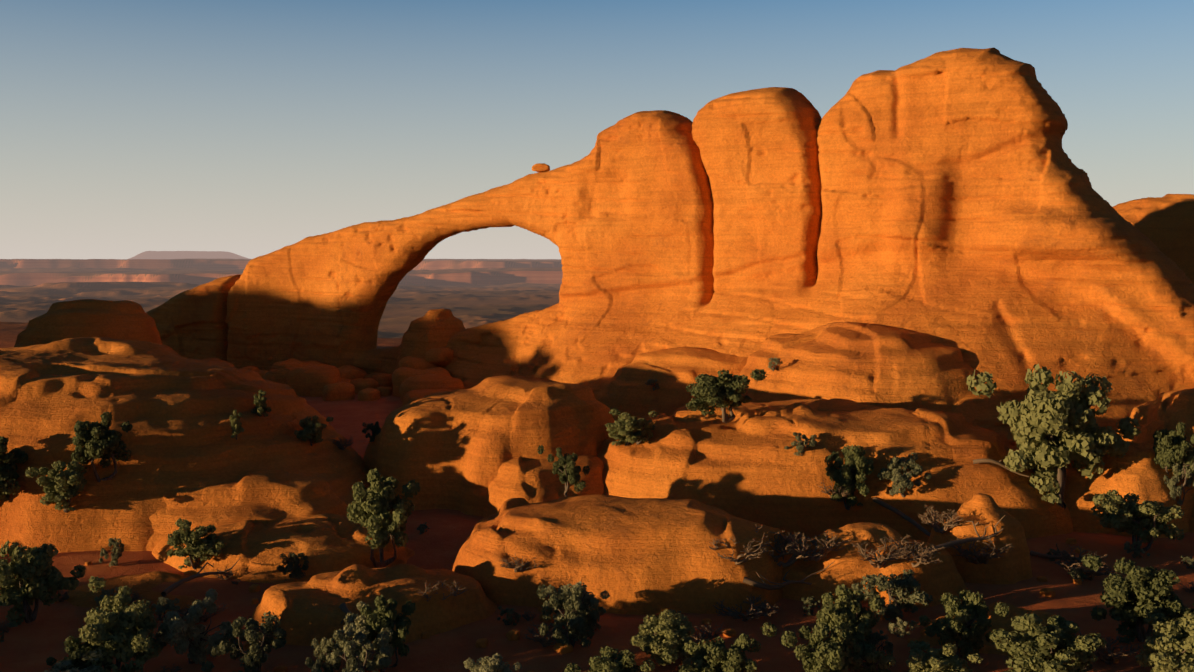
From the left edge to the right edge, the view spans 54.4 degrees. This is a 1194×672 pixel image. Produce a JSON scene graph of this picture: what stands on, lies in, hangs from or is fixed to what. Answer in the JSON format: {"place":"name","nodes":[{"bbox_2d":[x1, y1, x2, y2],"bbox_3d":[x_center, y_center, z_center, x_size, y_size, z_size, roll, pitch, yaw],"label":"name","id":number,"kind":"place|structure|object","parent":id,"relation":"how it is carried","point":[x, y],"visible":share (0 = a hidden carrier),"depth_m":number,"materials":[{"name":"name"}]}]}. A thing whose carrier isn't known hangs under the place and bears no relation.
{"place":"outdoors","nodes":[
{"label":"outdoors","id":0,"kind":"place"},
{"bbox_2d":[0,251,1193,671],"bbox_3d":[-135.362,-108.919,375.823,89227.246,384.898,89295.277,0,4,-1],"label":"ground","id":1,"kind":"structure","parent":0,"point":[468,293],"depth_m":53.31,"materials":[{"name":"brown soil"}]},
{"bbox_2d":[0,540,85,626],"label":"juniper","id":2,"kind":"object","parent":1,"relation":"on","point":[35,573],"visible":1,"depth_m":45.57,"materials":[{"name":"green plant"}]},
{"bbox_2d":[44,648,104,671],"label":"juniper tree","id":3,"kind":"object","parent":1,"relation":"on","point":[59,666],"visible":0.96,"depth_m":38.43,"materials":[{"name":"green plant"}]},
{"bbox_2d":[46,632,115,671],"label":"juniper tree","id":4,"kind":"object","parent":1,"relation":"on","point":[78,646],"visible":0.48,"depth_m":39.08,"materials":[{"name":"green plant"}]},
{"bbox_2d":[14,299,161,346],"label":"rock outcrop","id":5,"kind":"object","parent":1,"relation":"on","point":[121,320],"depth_m":95.90,"materials":[{"name":"stone"}]},
{"bbox_2d":[99,537,123,566],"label":"shrub","id":6,"kind":"object","parent":1,"relation":"on","point":[116,553],"visible":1,"depth_m":53.27,"materials":[{"name":"green plant"}]},
{"bbox_2d":[78,576,161,671],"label":"juniper","id":7,"kind":"object","parent":1,"relation":"on","point":[131,627],"visible":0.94,"depth_m":39.83,"materials":[{"name":"green plant"}]},
{"bbox_2d":[66,571,205,613],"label":"slab","id":8,"kind":"structure","parent":1,"relation":"on","point":[142,585],"depth_m":49.74,"materials":[{"name":"stone"}]},
{"bbox_2d":[94,587,118,605],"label":"shrub","id":9,"kind":"object","parent":8,"relation":"on","point":[107,592],"visible":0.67,"depth_m":47.85,"materials":[{"name":"green plant"}]},
{"bbox_2d":[161,557,240,596],"bbox_3d":[-16.849,10.247,49.504,1.338,0.968,3.534,1,4,21],"label":"fallen log","id":10,"kind":"object","parent":8,"relation":"on","point":[166,591],"visible":1,"depth_m":49.42,"materials":[{"name":"brown wood"}]},
{"bbox_2d":[146,597,179,620],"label":"shrub","id":11,"kind":"object","parent":1,"relation":"on","point":[163,605],"visible":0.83,"depth_m":46.31,"materials":[{"name":"green plant"}]},
{"bbox_2d":[0,337,370,552],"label":"rock outcrop","id":12,"kind":"object","parent":1,"relation":"on","point":[173,407],"visible":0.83,"depth_m":59.86,"materials":[{"name":"stone"}]},
{"bbox_2d":[0,436,27,500],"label":"juniper","id":13,"kind":"object","parent":12,"relation":"on","point":[9,475],"visible":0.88,"depth_m":56.03,"materials":[{"name":"green plant"}]},
{"bbox_2d":[25,460,87,512],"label":"juniper","id":14,"kind":"object","parent":12,"relation":"on","point":[60,487],"visible":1,"depth_m":55.17,"materials":[{"name":"green plant"}]},
{"bbox_2d":[71,412,132,481],"bbox_3d":[-24.373,5.450,56.873,2.967,3.599,2.721,1,4,11],"label":"juniper","id":15,"kind":"object","parent":12,"relation":"on","point":[96,440],"visible":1,"depth_m":56.38,"materials":[{"name":"green plant"}]},
{"bbox_2d":[229,410,244,439],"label":"juniper","id":16,"kind":"object","parent":12,"relation":"on","point":[236,424],"visible":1,"depth_m":60.17,"materials":[{"name":"green plant"}]},
{"bbox_2d":[251,390,271,416],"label":"juniper","id":17,"kind":"object","parent":12,"relation":"on","point":[260,409],"visible":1,"depth_m":62.77,"materials":[{"name":"green plant"}]},
{"bbox_2d":[293,415,332,445],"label":"juniper","id":18,"kind":"object","parent":12,"relation":"on","point":[312,430],"visible":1,"depth_m":63.42,"materials":[{"name":"green plant"}]},
{"bbox_2d":[332,435,352,449],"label":"dead shrub","id":19,"kind":"object","parent":12,"relation":"on","point":[341,446],"visible":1,"depth_m":65.68,"materials":[{"name":"brown plant"}]},
{"bbox_2d":[173,601,227,622],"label":"dead shrub","id":20,"kind":"object","parent":1,"relation":"on","point":[204,617],"visible":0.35,"depth_m":46.34,"materials":[{"name":"brown plant"}]},
{"bbox_2d":[158,588,246,664],"bbox_3d":[-14.151,10.627,41.579,2.480,2.668,3.089,1,4,15],"label":"juniper tree","id":21,"kind":"object","parent":1,"relation":"on","point":[181,633],"visible":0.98,"depth_m":41.37,"materials":[{"name":"green plant"}]},
{"bbox_2d":[201,611,286,671],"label":"shrub","id":22,"kind":"object","parent":1,"relation":"on","point":[254,658],"visible":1,"depth_m":40.06,"materials":[{"name":"green plant"}]},
{"bbox_2d":[146,470,354,550],"bbox_3d":[-19.341,8.386,61.338,15.260,4.547,13.720,0,4,-1],"label":"rock outcrop","id":23,"kind":"object","parent":1,"relation":"on","point":[265,497],"visible":0.29,"depth_m":57.16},
{"bbox_2d":[152,514,414,583],"bbox_3d":[-15.234,10.005,55.463,14.140,2.405,9.940,0,4,-1],"label":"rock outcrop","id":24,"kind":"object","parent":1,"relation":"on","point":[325,543],"depth_m":52.83,"materials":[{"name":"stone"}]},
{"bbox_2d":[167,518,224,569],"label":"juniper","id":25,"kind":"object","parent":24,"relation":"on","point":[194,542],"visible":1,"depth_m":51.79,"materials":[{"name":"green plant"}]},
{"bbox_2d":[276,552,308,579],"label":"shrub","id":26,"kind":"object","parent":24,"relation":"on","point":[291,560],"visible":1,"depth_m":50.78,"materials":[{"name":"green plant"}]},
{"bbox_2d":[347,468,419,567],"bbox_3d":[-9.602,8.162,52.140,3.354,4.663,3.607,-3,5,-34],"label":"juniper","id":27,"kind":"object","parent":24,"relation":"on","point":[381,509],"visible":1,"depth_m":51.48,"materials":[{"name":"green plant"}]},
{"bbox_2d":[305,637,340,671],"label":"juniper tree","id":28,"kind":"object","parent":1,"relation":"on","point":[326,646],"visible":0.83,"depth_m":39.65,"materials":[{"name":"green plant"}]},
{"bbox_2d":[311,627,393,671],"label":"juniper tree","id":29,"kind":"object","parent":1,"relation":"on","point":[382,659],"visible":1,"depth_m":38.61,"materials":[{"name":"green plant"}]},
{"bbox_2d":[336,601,392,667],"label":"juniper tree","id":30,"kind":"object","parent":1,"relation":"on","point":[350,619],"visible":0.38,"depth_m":40.71,"materials":[{"name":"green plant"}]},
{"bbox_2d":[252,564,496,645],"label":"slab","id":31,"kind":"structure","parent":1,"relation":"on","point":[308,612],"depth_m":45.34,"materials":[{"name":"stone"}]},
{"bbox_2d":[417,580,467,600],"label":"dead shrub","id":32,"kind":"object","parent":31,"relation":"on","point":[424,594],"visible":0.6,"depth_m":45.49,"materials":[{"name":"wood"}]},
{"bbox_2d":[360,595,415,671],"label":"juniper","id":33,"kind":"object","parent":1,"relation":"on","point":[383,614],"visible":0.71,"depth_m":40.48,"materials":[{"name":"green plant"}]},
{"bbox_2d":[396,309,464,368],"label":"rock outcrop","id":34,"kind":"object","parent":1,"relation":"on","point":[429,330],"depth_m":107.99,"materials":[{"name":"stone"}]},
{"bbox_2d":[363,375,617,515],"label":"dome","id":35,"kind":"structure","parent":1,"relation":"on","point":[453,449],"depth_m":64.11,"materials":[{"name":"stone"}]},
{"bbox_2d":[362,421,380,441],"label":"shrub","id":36,"kind":"object","parent":35,"relation":"on","point":[376,429],"visible":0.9,"depth_m":67.03,"materials":[{"name":"green plant"}]},
{"bbox_2d":[463,653,521,671],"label":"juniper tree","id":37,"kind":"object","parent":1,"relation":"on","point":[486,665],"visible":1,"depth_m":38.04,"materials":[{"name":"green plant"}]},
{"bbox_2d":[497,607,520,624],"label":"shrub","id":38,"kind":"object","parent":1,"relation":"on","point":[511,614],"visible":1,"depth_m":45.44,"materials":[{"name":"green plant"}]},
{"bbox_2d":[482,449,603,516],"bbox_3d":[-2.816,8.065,63.523,8.820,4.460,7.700,0,4,-1],"label":"dome","id":39,"kind":"object","parent":1,"relation":"on","point":[534,481],"visible":0.21,"depth_m":61.62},
{"bbox_2d":[524,622,564,646],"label":"dead shrub","id":40,"kind":"object","parent":1,"relation":"on","point":[542,639],"visible":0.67,"depth_m":43.14,"materials":[{"name":"brown plant"}]},
{"bbox_2d":[537,445,589,496],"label":"juniper","id":41,"kind":"object","parent":1,"relation":"on","point":[566,470],"visible":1,"depth_m":51.85,"materials":[{"name":"green plant"}]},
{"bbox_2d":[537,584,599,647],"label":"juniper tree","id":42,"kind":"object","parent":1,"relation":"on","point":[572,604],"visible":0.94,"depth_m":42.55,"materials":[{"name":"green plant"}]},
{"bbox_2d":[546,581,609,640],"bbox_3d":[-0.773,10.487,44.067,2.290,2.162,2.805,-1,4,-15],"label":"shrub","id":43,"kind":"object","parent":1,"relation":"on","point":[589,600],"visible":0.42,"depth_m":43.85,"materials":[{"name":"green plant"}]},
{"bbox_2d":[85,347,1118,671],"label":"rubble boulders","id":44,"kind":"object","parent":1,"relation":"on","point":[409,379],"visible":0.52,"depth_m":103.13,"materials":[{"name":"stone"}]},
{"bbox_2d":[564,646,677,671],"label":"juniper","id":45,"kind":"object","parent":1,"relation":"on","point":[608,661],"visible":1,"depth_m":37.30,"materials":[{"name":"green plant"}]},
{"bbox_2d":[452,494,794,614],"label":"dome","id":46,"kind":"structure","parent":1,"relation":"on","point":[639,556],"depth_m":48.10,"materials":[{"name":"stone"}]},
{"bbox_2d":[500,555,539,572],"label":"dead shrub","id":47,"kind":"object","parent":46,"relation":"on","point":[516,567],"visible":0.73,"depth_m":47.81,"materials":[{"name":"wood"}]},
{"bbox_2d":[708,532,769,564],"bbox_3d":[5.861,8.710,47.371,2.772,1.181,2.366,-3,5,-36],"label":"dead shrub","id":48,"kind":"object","parent":46,"relation":"on","point":[748,556],"visible":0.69,"depth_m":47.16,"materials":[{"name":"wood"}]},
{"bbox_2d":[754,524,822,567],"bbox_3d":[7.653,8.819,49.102,3.774,1.735,2.799,1,4,9],"label":"dead shrub","id":49,"kind":"object","parent":46,"relation":"on","point":[794,558],"visible":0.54,"depth_m":48.59,"materials":[{"name":"wood"}]},
{"bbox_2d":[630,609,694,665],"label":"juniper tree","id":50,"kind":"object","parent":1,"relation":"on","point":[668,626],"visible":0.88,"depth_m":40.78,"materials":[{"name":"green plant"}]},
{"bbox_2d":[146,48,1193,448],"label":"natural rock arch","id":51,"kind":"structure","parent":1,"relation":"on","point":[952,198],"depth_m":88.17,"materials":[{"name":"orange stone"}]},
{"bbox_2d":[532,163,549,171],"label":"balanced rock","id":52,"kind":"object","parent":51,"relation":"on","point":[540,167],"visible":0.96,"depth_m":103.58,"materials":[{"name":"stone"}]},
{"bbox_2d":[593,342,747,420],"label":"dome ramp","id":53,"kind":"structure","parent":1,"relation":"on","point":[675,372],"depth_m":85.43,"materials":[{"name":"stone"}]},
{"bbox_2d":[673,649,691,668],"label":"shrub","id":54,"kind":"object","parent":1,"relation":"on","point":[686,661],"visible":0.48,"depth_m":40.48,"materials":[{"name":"green plant"}]},
{"bbox_2d":[688,622,723,644],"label":"dead shrub","id":55,"kind":"object","parent":1,"relation":"on","point":[704,635],"visible":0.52,"depth_m":42.99,"materials":[{"name":"grey plant"}]},
{"bbox_2d":[686,369,767,423],"bbox_3d":[6.702,3.182,62.968,3.759,3.269,6.308,0,4,-7],"label":"juniper","id":56,"kind":"object","parent":1,"relation":"on","point":[724,390],"visible":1,"depth_m":62.15,"materials":[{"name":"green plant"}]},
{"bbox_2d":[678,622,777,671],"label":"juniper","id":57,"kind":"object","parent":1,"relation":"on","point":[716,655],"visible":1,"depth_m":37.90,"materials":[{"name":"green plant"}]},
{"bbox_2d":[713,595,778,621],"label":"dead shrub","id":58,"kind":"object","parent":1,"relation":"on","point":[761,609],"visible":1,"depth_m":45.85,"materials":[{"name":"grey plant"}]},
{"bbox_2d":[802,596,820,615],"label":"shrub","id":59,"kind":"object","parent":1,"relation":"on","point":[810,600],"visible":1,"depth_m":46.21,"materials":[{"name":"green plant"}]},
{"bbox_2d":[781,621,856,671],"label":"juniper","id":60,"kind":"object","parent":1,"relation":"on","point":[817,653],"visible":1,"depth_m":37.57,"materials":[{"name":"green plant"}]},
{"bbox_2d":[596,398,1073,541],"bbox_3d":[11.621,7.081,65.689,27.720,6.691,16.940,0,4,-1],"label":"whale dome","id":61,"kind":"object","parent":1,"relation":"on","point":[744,464],"visible":0.73,"depth_m":59.93,"materials":[{"name":"stone"}]},
{"bbox_2d":[605,409,658,445],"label":"juniper","id":62,"kind":"object","parent":61,"relation":"on","point":[626,435],"visible":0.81,"depth_m":63.25,"materials":[{"name":"green plant"}]},
{"bbox_2d":[622,413,653,444],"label":"juniper","id":63,"kind":"object","parent":61,"relation":"on","point":[643,422],"visible":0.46,"depth_m":63.36,"materials":[{"name":"green plant"}]},
{"bbox_2d":[784,432,816,455],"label":"shrub","id":64,"kind":"object","parent":61,"relation":"on","point":[812,441],"visible":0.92,"depth_m":59.64,"materials":[{"name":"green plant"}]},
{"bbox_2d":[820,480,856,501],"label":"dead shrub","id":65,"kind":"object","parent":61,"relation":"on","point":[831,490],"visible":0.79,"depth_m":58.37,"materials":[{"name":"brown plant"}]},
{"bbox_2d":[824,445,873,509],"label":"juniper","id":66,"kind":"object","parent":61,"relation":"on","point":[851,471],"visible":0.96,"depth_m":58.25,"materials":[{"name":"green plant"}]},
{"bbox_2d":[877,452,931,496],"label":"juniper tree","id":67,"kind":"object","parent":61,"relation":"on","point":[898,479],"visible":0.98,"depth_m":57.95,"materials":[{"name":"green plant"}]},
{"bbox_2d":[973,459,1028,476],"bbox_3d":[20.538,6.704,59.056,2.512,0.993,1.629,2,4,31],"label":"fallen log","id":68,"kind":"object","parent":61,"relation":"on","point":[976,461],"visible":0.67,"depth_m":58.90,"materials":[{"name":"brown"}]},
{"bbox_2d":[816,584,885,646],"bbox_3d":[8.933,10.264,41.065,2.513,3.134,2.377,-1,4,-13],"label":"juniper tree","id":69,"kind":"object","parent":1,"relation":"on","point":[850,610],"visible":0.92,"depth_m":40.71,"materials":[{"name":"green plant"}]},
{"bbox_2d":[739,322,977,411],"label":"dome","id":70,"kind":"structure","parent":1,"relation":"on","point":[877,365],"depth_m":74.45,"materials":[{"name":"stone"}]},
{"bbox_2d":[768,357,782,370],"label":"shrub","id":71,"kind":"object","parent":70,"relation":"on","point":[776,360],"visible":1,"depth_m":76.90,"materials":[{"name":"green plant"}]},
{"bbox_2d":[848,640,895,671],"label":"belt juniper","id":72,"kind":"object","parent":1,"relation":"on","point":[874,660],"visible":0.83,"depth_m":39.00,"materials":[{"name":"green plant"}]},
{"bbox_2d":[782,522,967,607],"bbox_3d":[11.293,9.864,50.052,9.800,3.271,6.580,0,4,-1],"label":"rock","id":73,"kind":"object","parent":1,"relation":"on","point":[848,567],"visible":0.42,"depth_m":48.57,"materials":[{"name":"stone"}]},
{"bbox_2d":[743,561,834,589],"bbox_3d":[7.867,9.877,47.620,4.291,0.942,0.971,-2,4,-31],"label":"fallen log","id":74,"kind":"object","parent":73,"relation":"on","point":[746,580],"visible":1,"depth_m":46.88,"materials":[{"name":"brown wood"}]},
{"bbox_2d":[774,530,850,561],"bbox_3d":[8.914,8.821,48.934,2.916,1.355,2.723,-3,5,-36],"label":"dead shrub","id":75,"kind":"object","parent":73,"relation":"on","point":[826,549],"visible":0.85,"depth_m":48.75,"materials":[{"name":"wood"}]},
{"bbox_2d":[851,539,910,568],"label":"dead shrub","id":76,"kind":"object","parent":73,"relation":"on","point":[879,563],"visible":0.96,"depth_m":47.85,"materials":[{"name":"wood"}]},
{"bbox_2d":[885,534,946,567],"bbox_3d":[13.309,8.918,48.110,2.284,1.217,2.930,-2,4,-27],"label":"dead shrub","id":77,"kind":"object","parent":73,"relation":"on","point":[924,556],"visible":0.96,"depth_m":47.97,"materials":[{"name":"wood"}]},
{"bbox_2d":[926,515,1004,551],"bbox_3d":[15.843,8.448,49.544,4.522,1.497,1.532,-3,5,-36],"label":"fallen log","id":78,"kind":"object","parent":73,"relation":"on","point":[957,542],"visible":0.94,"depth_m":50.05,"materials":[{"name":"brown"}]},
{"bbox_2d":[867,630,893,654],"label":"shrub","id":79,"kind":"object","parent":1,"relation":"on","point":[876,638],"visible":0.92,"depth_m":41.80,"materials":[{"name":"green plant"}]},
{"bbox_2d":[851,569,932,620],"bbox_3d":[11.708,10.270,46.150,3.430,2.117,2.808,-1,4,-16],"label":"shrub","id":80,"kind":"object","parent":1,"relation":"on","point":[900,589],"visible":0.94,"depth_m":45.62,"materials":[{"name":"green plant"}]},
{"bbox_2d":[888,617,909,637],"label":"shrub","id":81,"kind":"object","parent":1,"relation":"on","point":[901,625],"visible":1,"depth_m":43.75,"materials":[{"name":"green plant"}]},
{"bbox_2d":[872,497,978,536],"bbox_3d":[16.035,8.725,55.048,1.671,1.723,8.397,-1,4,-19],"label":"fallen log","id":82,"kind":"object","parent":1,"relation":"on","point":[900,513],"visible":0.54,"depth_m":57.28,"materials":[{"name":"brown"}]},
{"bbox_2d":[905,640,982,671],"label":"juniper","id":83,"kind":"object","parent":1,"relation":"on","point":[945,659],"visible":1,"depth_m":38.34,"materials":[{"name":"green plant"}]},
{"bbox_2d":[919,590,1009,659],"bbox_3d":[13.037,10.493,41.453,2.785,2.750,1.959,0,4,-4],"label":"juniper tree","id":84,"kind":"object","parent":1,"relation":"on","point":[965,614],"visible":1,"depth_m":41.32,"materials":[{"name":"green plant"}]},
{"bbox_2d":[927,493,1032,584],"bbox_3d":[17.129,9.216,52.391,5.460,4.114,4.480,0,4,-1],"label":"boulder","id":85,"kind":"object","parent":1,"relation":"on","point":[1012,566],"visible":0.67,"depth_m":50.99,"materials":[{"name":"stone"}]},
{"bbox_2d":[918,506,962,533],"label":"dead shrub","id":86,"kind":"object","parent":85,"relation":"on","point":[948,525],"visible":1,"depth_m":51.73,"materials":[{"name":"brown plant"}]},
{"bbox_2d":[946,535,1013,563],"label":"dead shrub","id":87,"kind":"object","parent":85,"relation":"on","point":[984,558],"visible":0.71,"depth_m":50.01,"materials":[{"name":"brown wood"}]},
{"bbox_2d":[916,601,1057,655],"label":"slab","id":88,"kind":"structure","parent":1,"relation":"on","point":[1000,622],"depth_m":43.40,"materials":[{"name":"stone"}]},
{"bbox_2d":[989,613,1106,671],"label":"juniper","id":89,"kind":"object","parent":1,"relation":"on","point":[1034,644],"visible":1,"depth_m":37.84,"materials":[{"name":"green plant"}]},
{"bbox_2d":[967,363,1141,507],"bbox_3d":[23.338,5.137,59.998,6.577,7.625,6.821,-3,5,-37],"label":"juniper","id":90,"kind":"object","parent":1,"relation":"on","point":[1061,421],"visible":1,"depth_m":58.32,"materials":[{"name":"green plant"}]},
{"bbox_2d":[1030,543,1091,561],"bbox_3d":[21.113,9.987,53.036,1.248,1.058,3.954,-2,4,-22],"label":"fallen log","id":91,"kind":"object","parent":1,"relation":"on","point":[1040,555],"visible":0.65,"depth_m":53.69,"materials":[{"name":"brown wood"}]},
{"bbox_2d":[1068,568,1086,581],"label":"shrub","id":92,"kind":"object","parent":1,"relation":"on","point":[1080,574],"visible":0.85,"depth_m":50.76,"materials":[{"name":"green plant"}]},
{"bbox_2d":[1053,545,1114,579],"bbox_3d":[21.582,10.172,51.393,2.619,1.442,2.828,1,4,19],"label":"dead shrub","id":93,"kind":"object","parent":1,"relation":"on","point":[1092,573],"visible":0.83,"depth_m":51.32,"materials":[{"name":"wood"}]},
{"bbox_2d":[1075,628,1141,664],"bbox_3d":[18.267,11.182,41.682,2.298,1.162,2.216,2,4,28],"label":"dead shrub","id":94,"kind":"object","parent":1,"relation":"on","point":[1106,657],"visible":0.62,"depth_m":41.24,"materials":[{"name":"brown plant"}]},
{"bbox_2d":[1064,441,1193,537],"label":"rock","id":95,"kind":"object","parent":1,"relation":"on","point":[1135,469],"visible":0.33,"depth_m":59.48,"materials":[{"name":"stone"}]},
{"bbox_2d":[1153,422,1193,489],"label":"juniper","id":96,"kind":"object","parent":95,"relation":"on","point":[1168,448],"visible":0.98,"depth_m":59.07,"materials":[{"name":"green plant"}]},
{"bbox_2d":[1163,458,1193,505],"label":"shrub","id":97,"kind":"object","parent":95,"relation":"on","point":[1171,486],"visible":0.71,"depth_m":59.11,"materials":[{"name":"green plant"}]},
{"bbox_2d":[1124,539,1149,557],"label":"shrub","id":98,"kind":"object","parent":1,"relation":"on","point":[1137,551],"visible":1,"depth_m":54.57,"materials":[{"name":"green plant"}]},
{"bbox_2d":[1081,553,1193,643],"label":"juniper","id":99,"kind":"object","parent":1,"relation":"on","point":[1135,597],"visible":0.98,"depth_m":43.28,"materials":[{"name":"green plant"}]},
{"bbox_2d":[1091,489,1184,551],"bbox_3d":[25.545,8.850,55.913,5.856,3.311,3.161,-1,4,-16],"label":"juniper","id":100,"kind":"object","parent":1,"relation":"on","point":[1129,515],"visible":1,"depth_m":55.36,"materials":[{"name":"green plant"}]},
{"bbox_2d":[1113,194,1193,283],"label":"dome","id":101,"kind":"structure","parent":1,"relation":"on","point":[1164,224],"depth_m":127.86,"materials":[{"name":"stone"}]},
{"bbox_2d":[1117,388,1193,532],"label":"dome edge","id":102,"kind":"object","parent":1,"relation":"on","point":[1169,410],"visible":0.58,"depth_m":62.81,"materials":[{"name":"stone"}]},
{"bbox_2d":[1135,613,1193,671],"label":"juniper","id":103,"kind":"object","parent":1,"relation":"on","point":[1174,652],"visible":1,"depth_m":38.08,"materials":[{"name":"green plant"}]},
{"bbox_2d":[1144,612,1193,660],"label":"belt juniper","id":104,"kind":"object","parent":1,"relation":"on","point":[1150,619],"visible":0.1,"depth_m":40.40,"materials":[{"name":"green plant"}]},
{"bbox_2d":[1180,556,1193,568],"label":"shrub","id":105,"kind":"object","parent":1,"relation":"on","point":[1190,560],"visible":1,"depth_m":52.97,"materials":[{"name":"green plant"}]},
{"bbox_2d":[0,0,1193,258],"label":"sky","id":106,"kind":"structure","parent":0,"point":[251,129],"materials":[{"name":"blue"}]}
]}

